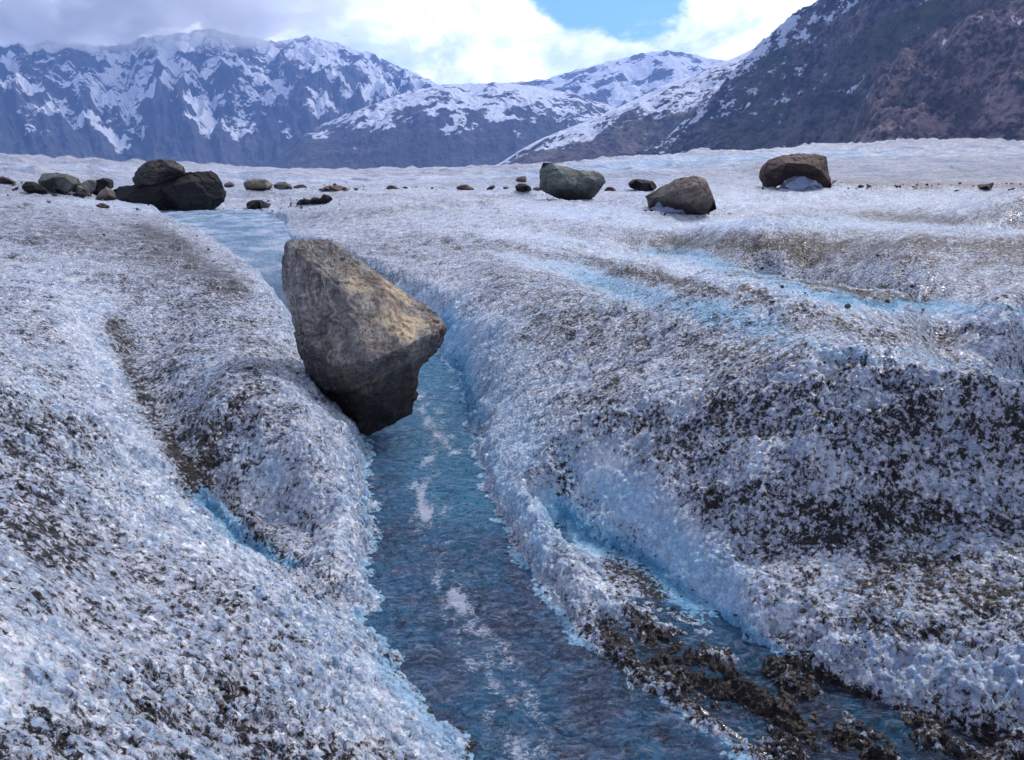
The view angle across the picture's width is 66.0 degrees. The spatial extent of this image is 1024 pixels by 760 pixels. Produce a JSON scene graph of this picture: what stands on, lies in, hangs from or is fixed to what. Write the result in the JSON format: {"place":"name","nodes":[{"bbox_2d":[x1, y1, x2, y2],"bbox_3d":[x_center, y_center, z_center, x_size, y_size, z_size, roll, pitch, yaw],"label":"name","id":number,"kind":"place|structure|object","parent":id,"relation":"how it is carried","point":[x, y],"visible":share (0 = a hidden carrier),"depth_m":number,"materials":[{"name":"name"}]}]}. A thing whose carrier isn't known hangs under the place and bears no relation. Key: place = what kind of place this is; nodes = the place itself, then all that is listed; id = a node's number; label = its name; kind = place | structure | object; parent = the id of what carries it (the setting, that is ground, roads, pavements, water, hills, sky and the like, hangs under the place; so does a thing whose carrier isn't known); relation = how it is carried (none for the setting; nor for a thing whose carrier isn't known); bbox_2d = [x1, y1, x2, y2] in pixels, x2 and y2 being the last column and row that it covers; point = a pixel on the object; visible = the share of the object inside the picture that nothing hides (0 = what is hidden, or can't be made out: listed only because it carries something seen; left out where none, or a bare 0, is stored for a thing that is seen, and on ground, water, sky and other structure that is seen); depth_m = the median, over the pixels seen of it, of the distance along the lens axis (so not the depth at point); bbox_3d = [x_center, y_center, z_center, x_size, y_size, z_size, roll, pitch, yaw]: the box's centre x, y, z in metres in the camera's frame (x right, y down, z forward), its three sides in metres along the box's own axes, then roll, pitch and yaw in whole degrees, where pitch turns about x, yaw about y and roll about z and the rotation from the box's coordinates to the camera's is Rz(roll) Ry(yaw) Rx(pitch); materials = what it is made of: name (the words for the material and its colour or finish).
{"place":"outdoors","nodes":[
{"label":"outdoors","id":0,"kind":"place"},
{"bbox_2d":[0,28,440,166],"bbox_3d":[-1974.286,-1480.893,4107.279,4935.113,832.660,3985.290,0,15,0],"label":"mountain","id":1,"kind":"structure","parent":0,"point":[204,96],"depth_m":3602.74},
{"bbox_2d":[0,0,816,84],"label":"sky","id":2,"kind":"structure","parent":0,"point":[443,42],"materials":[{"name":"white"}]},
{"bbox_2d":[268,82,614,169],"bbox_3d":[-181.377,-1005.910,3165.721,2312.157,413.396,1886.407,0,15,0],"label":"mountain","id":3,"kind":"structure","parent":0,"point":[460,125],"depth_m":2694.56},
{"bbox_2d":[0,138,1023,759],"bbox_3d":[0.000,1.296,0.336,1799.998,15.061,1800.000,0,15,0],"label":"glacier","id":4,"kind":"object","parent":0,"point":[188,452],"visible":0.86,"depth_m":2.56,"materials":[{"name":"white ice"}]},
{"bbox_2d":[0,176,15,183],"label":"rock","id":5,"kind":"object","parent":4,"relation":"on","point":[3,179],"visible":1,"depth_m":33.13,"materials":[{"name":"brown stone"}]},
{"bbox_2d":[22,181,47,193],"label":"rock","id":6,"kind":"object","parent":4,"relation":"on","point":[32,187],"visible":0.96,"depth_m":23.55,"materials":[{"name":"black stone"}]},
{"bbox_2d":[38,172,80,193],"bbox_3d":[-14.833,-6.444,25.860,1.230,0.704,1.126,-8,17,-28],"label":"boulder","id":7,"kind":"object","parent":4,"relation":"on","point":[62,183],"visible":0.97,"depth_m":25.53,"materials":[{"name":"grey stone"}]},
{"bbox_2d":[72,179,96,194],"bbox_3d":[-14.235,-6.412,26.271,0.800,0.522,0.635,-8,16,-27],"label":"rock","id":8,"kind":"object","parent":4,"relation":"on","point":[88,186],"visible":0.87,"depth_m":26.14,"materials":[{"name":"grey stone"}]},
{"bbox_2d":[92,178,113,195],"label":"rock","id":9,"kind":"object","parent":4,"relation":"on","point":[102,183],"visible":0.68,"depth_m":26.34,"materials":[{"name":"black stone"}]},
{"bbox_2d":[96,203,109,208],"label":"stone","id":10,"kind":"object","parent":4,"relation":"on","point":[101,205],"visible":0.87,"depth_m":16.37,"materials":[{"name":"brown stone"}]},
{"bbox_2d":[96,186,115,199],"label":"rock","id":11,"kind":"object","parent":4,"relation":"on","point":[106,193],"visible":0.98,"depth_m":20.04,"materials":[{"name":"beige stone"}]},
{"bbox_2d":[113,171,226,210],"bbox_3d":[-9.619,-5.198,22.024,3.114,1.270,1.274,-5,15,-18],"label":"boulder","id":12,"kind":"object","parent":4,"relation":"on","point":[197,190],"visible":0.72,"depth_m":21.77,"materials":[{"name":"black stone"}]},
{"bbox_2d":[132,159,184,187],"bbox_3d":[-9.762,-5.705,21.801,1.375,0.798,0.908,-6,16,-23],"label":"boulder","id":13,"kind":"object","parent":12,"relation":"on","point":[152,172],"visible":0.97,"depth_m":21.52,"materials":[{"name":"black stone"}]},
{"bbox_2d":[224,182,234,186],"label":"rock","id":14,"kind":"object","parent":4,"relation":"on","point":[229,184],"visible":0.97,"depth_m":45.55,"materials":[{"name":"beige stone"}]},
{"bbox_2d":[243,179,272,189],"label":"rock","id":15,"kind":"object","parent":4,"relation":"on","point":[257,184],"visible":0.94,"depth_m":32.50,"materials":[{"name":"beige stone"}]},
{"bbox_2d":[246,200,270,209],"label":"rock","id":16,"kind":"object","parent":4,"relation":"on","point":[255,204],"visible":0.87,"depth_m":22.74,"materials":[{"name":"black stone"}]},
{"bbox_2d":[273,182,291,189],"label":"rock","id":17,"kind":"object","parent":4,"relation":"on","point":[282,185],"visible":0.94,"depth_m":39.05,"materials":[{"name":"grey stone"}]},
{"bbox_2d":[295,184,306,187],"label":"stone","id":18,"kind":"object","parent":4,"relation":"on","point":[300,186],"visible":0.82,"depth_m":44.10,"materials":[{"name":"grey stone"}]},
{"bbox_2d":[297,199,310,204],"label":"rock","id":19,"kind":"object","parent":4,"relation":"on","point":[302,201],"visible":0.96,"depth_m":22.27,"materials":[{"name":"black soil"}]},
{"bbox_2d":[309,197,320,203],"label":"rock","id":20,"kind":"object","parent":4,"relation":"on","point":[314,200],"visible":0.98,"depth_m":22.34,"materials":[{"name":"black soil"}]},
{"bbox_2d":[320,194,332,202],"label":"clod","id":21,"kind":"object","parent":4,"relation":"on","point":[325,198],"visible":0.99,"depth_m":22.42,"materials":[{"name":"grey stone"}]},
{"bbox_2d":[322,185,348,190],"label":"rock","id":22,"kind":"object","parent":4,"relation":"on","point":[334,188],"visible":0.88,"depth_m":31.58,"materials":[{"name":"stone"}]},
{"bbox_2d":[386,185,397,188],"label":"stone","id":23,"kind":"object","parent":4,"relation":"on","point":[391,187],"visible":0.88,"depth_m":32.80,"materials":[{"name":"brown stone"}]},
{"bbox_2d":[456,185,473,189],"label":"rock","id":24,"kind":"object","parent":4,"relation":"on","point":[463,187],"visible":0.94,"depth_m":28.88,"materials":[{"name":"stone"}]},
{"bbox_2d":[516,176,526,181],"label":"rock","id":25,"kind":"object","parent":4,"relation":"on","point":[521,178],"visible":1,"depth_m":52.07,"materials":[{"name":"beige stone"}]},
{"bbox_2d":[515,183,531,191],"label":"rock","id":26,"kind":"object","parent":4,"relation":"on","point":[522,187],"visible":1,"depth_m":22.82,"materials":[{"name":"black stone"}]},
{"bbox_2d":[539,162,605,199],"bbox_3d":[1.387,-4.797,19.167,1.226,0.956,1.404,-12,18,-38],"label":"boulder","id":27,"kind":"object","parent":4,"relation":"on","point":[562,182],"visible":0.98,"depth_m":18.85,"materials":[{"name":"grey stone"}]},
{"bbox_2d":[604,187,615,190],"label":"stone","id":28,"kind":"object","parent":4,"relation":"on","point":[610,189],"visible":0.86,"depth_m":28.08,"materials":[{"name":"brown stone"}]},
{"bbox_2d":[628,179,656,191],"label":"rock","id":29,"kind":"object","parent":4,"relation":"on","point":[641,185],"visible":0.98,"depth_m":28.48,"materials":[{"name":"black stone"}]},
{"bbox_2d":[653,202,684,213],"bbox_3d":[2.752,-2.944,13.579,0.662,0.305,0.381,3,15,11],"label":"ice pedestal","id":30,"kind":"object","parent":4,"relation":"on","point":[658,207],"visible":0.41,"depth_m":13.48,"materials":[{"name":"ice"}]},
{"bbox_2d":[645,176,715,214],"bbox_3d":[2.894,-3.131,13.452,1.197,0.696,0.766,7,16,25],"label":"boulder","id":31,"kind":"object","parent":4,"relation":"on","point":[692,195],"visible":1,"depth_m":13.22,"materials":[{"name":"beige stone"}]},
{"bbox_2d":[759,153,831,188],"bbox_3d":[6.533,-4.805,18.160,1.617,0.826,1.274,5,15,19],"label":"boulder","id":32,"kind":"object","parent":4,"relation":"on","point":[777,171],"visible":0.96,"depth_m":17.97,"materials":[{"name":"brown stone"}]},
{"bbox_2d":[779,176,823,189],"bbox_3d":[6.775,-4.595,18.407,1.017,0.513,0.669,5,15,19],"label":"ice pedestal","id":33,"kind":"object","parent":4,"relation":"on","point":[797,182],"visible":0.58,"depth_m":18.22,"materials":[{"name":"ice"}]},
{"bbox_2d":[978,182,993,188],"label":"rock","id":34,"kind":"object","parent":4,"relation":"on","point":[985,186],"visible":1,"depth_m":14.60,"materials":[{"name":"brown stone"}]},
{"bbox_2d":[7,180,1021,757],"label":"gravel","id":35,"kind":"structure","parent":0,"point":[665,658],"depth_m":2.04,"materials":[{"name":"grey gravel"}]},
{"bbox_2d":[159,207,984,759],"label":"meltwater stream","id":36,"kind":"structure","parent":0,"point":[435,471],"depth_m":3.31,"materials":[{"name":"blue liquid"}]},
{"bbox_2d":[281,239,446,435],"bbox_3d":[-0.688,-0.200,3.753,0.655,0.938,0.684,9,17,30],"label":"boulder","id":37,"kind":"object","parent":36,"relation":"on","point":[369,341],"visible":0.98,"depth_m":3.56,"materials":[{"name":"stone"}]},
{"bbox_2d":[509,50,724,107],"bbox_3d":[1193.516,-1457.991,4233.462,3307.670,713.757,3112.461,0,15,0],"label":"snowy ridge","id":38,"kind":"structure","parent":0,"point":[618,82],"depth_m":4279.36,"materials":[{"name":"white snow"}]},
{"bbox_2d":[497,48,753,164],"bbox_3d":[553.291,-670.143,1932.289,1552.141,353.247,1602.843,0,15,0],"label":"snow slope","id":39,"kind":"structure","parent":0,"point":[645,121],"depth_m":1786.40,"materials":[{"name":"white snow"}]},
{"bbox_2d":[632,0,1014,155],"bbox_3d":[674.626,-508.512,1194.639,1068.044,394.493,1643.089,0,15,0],"label":"valley wall","id":40,"kind":"structure","parent":0,"point":[806,74],"depth_m":1042.70,"materials":[{"name":"grey stone"}]},
{"bbox_2d":[843,0,1023,142],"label":"rock buttress","id":41,"kind":"object","parent":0,"point":[963,78],"visible":0.69,"depth_m":641.03,"materials":[{"name":"stone"}]}
]}

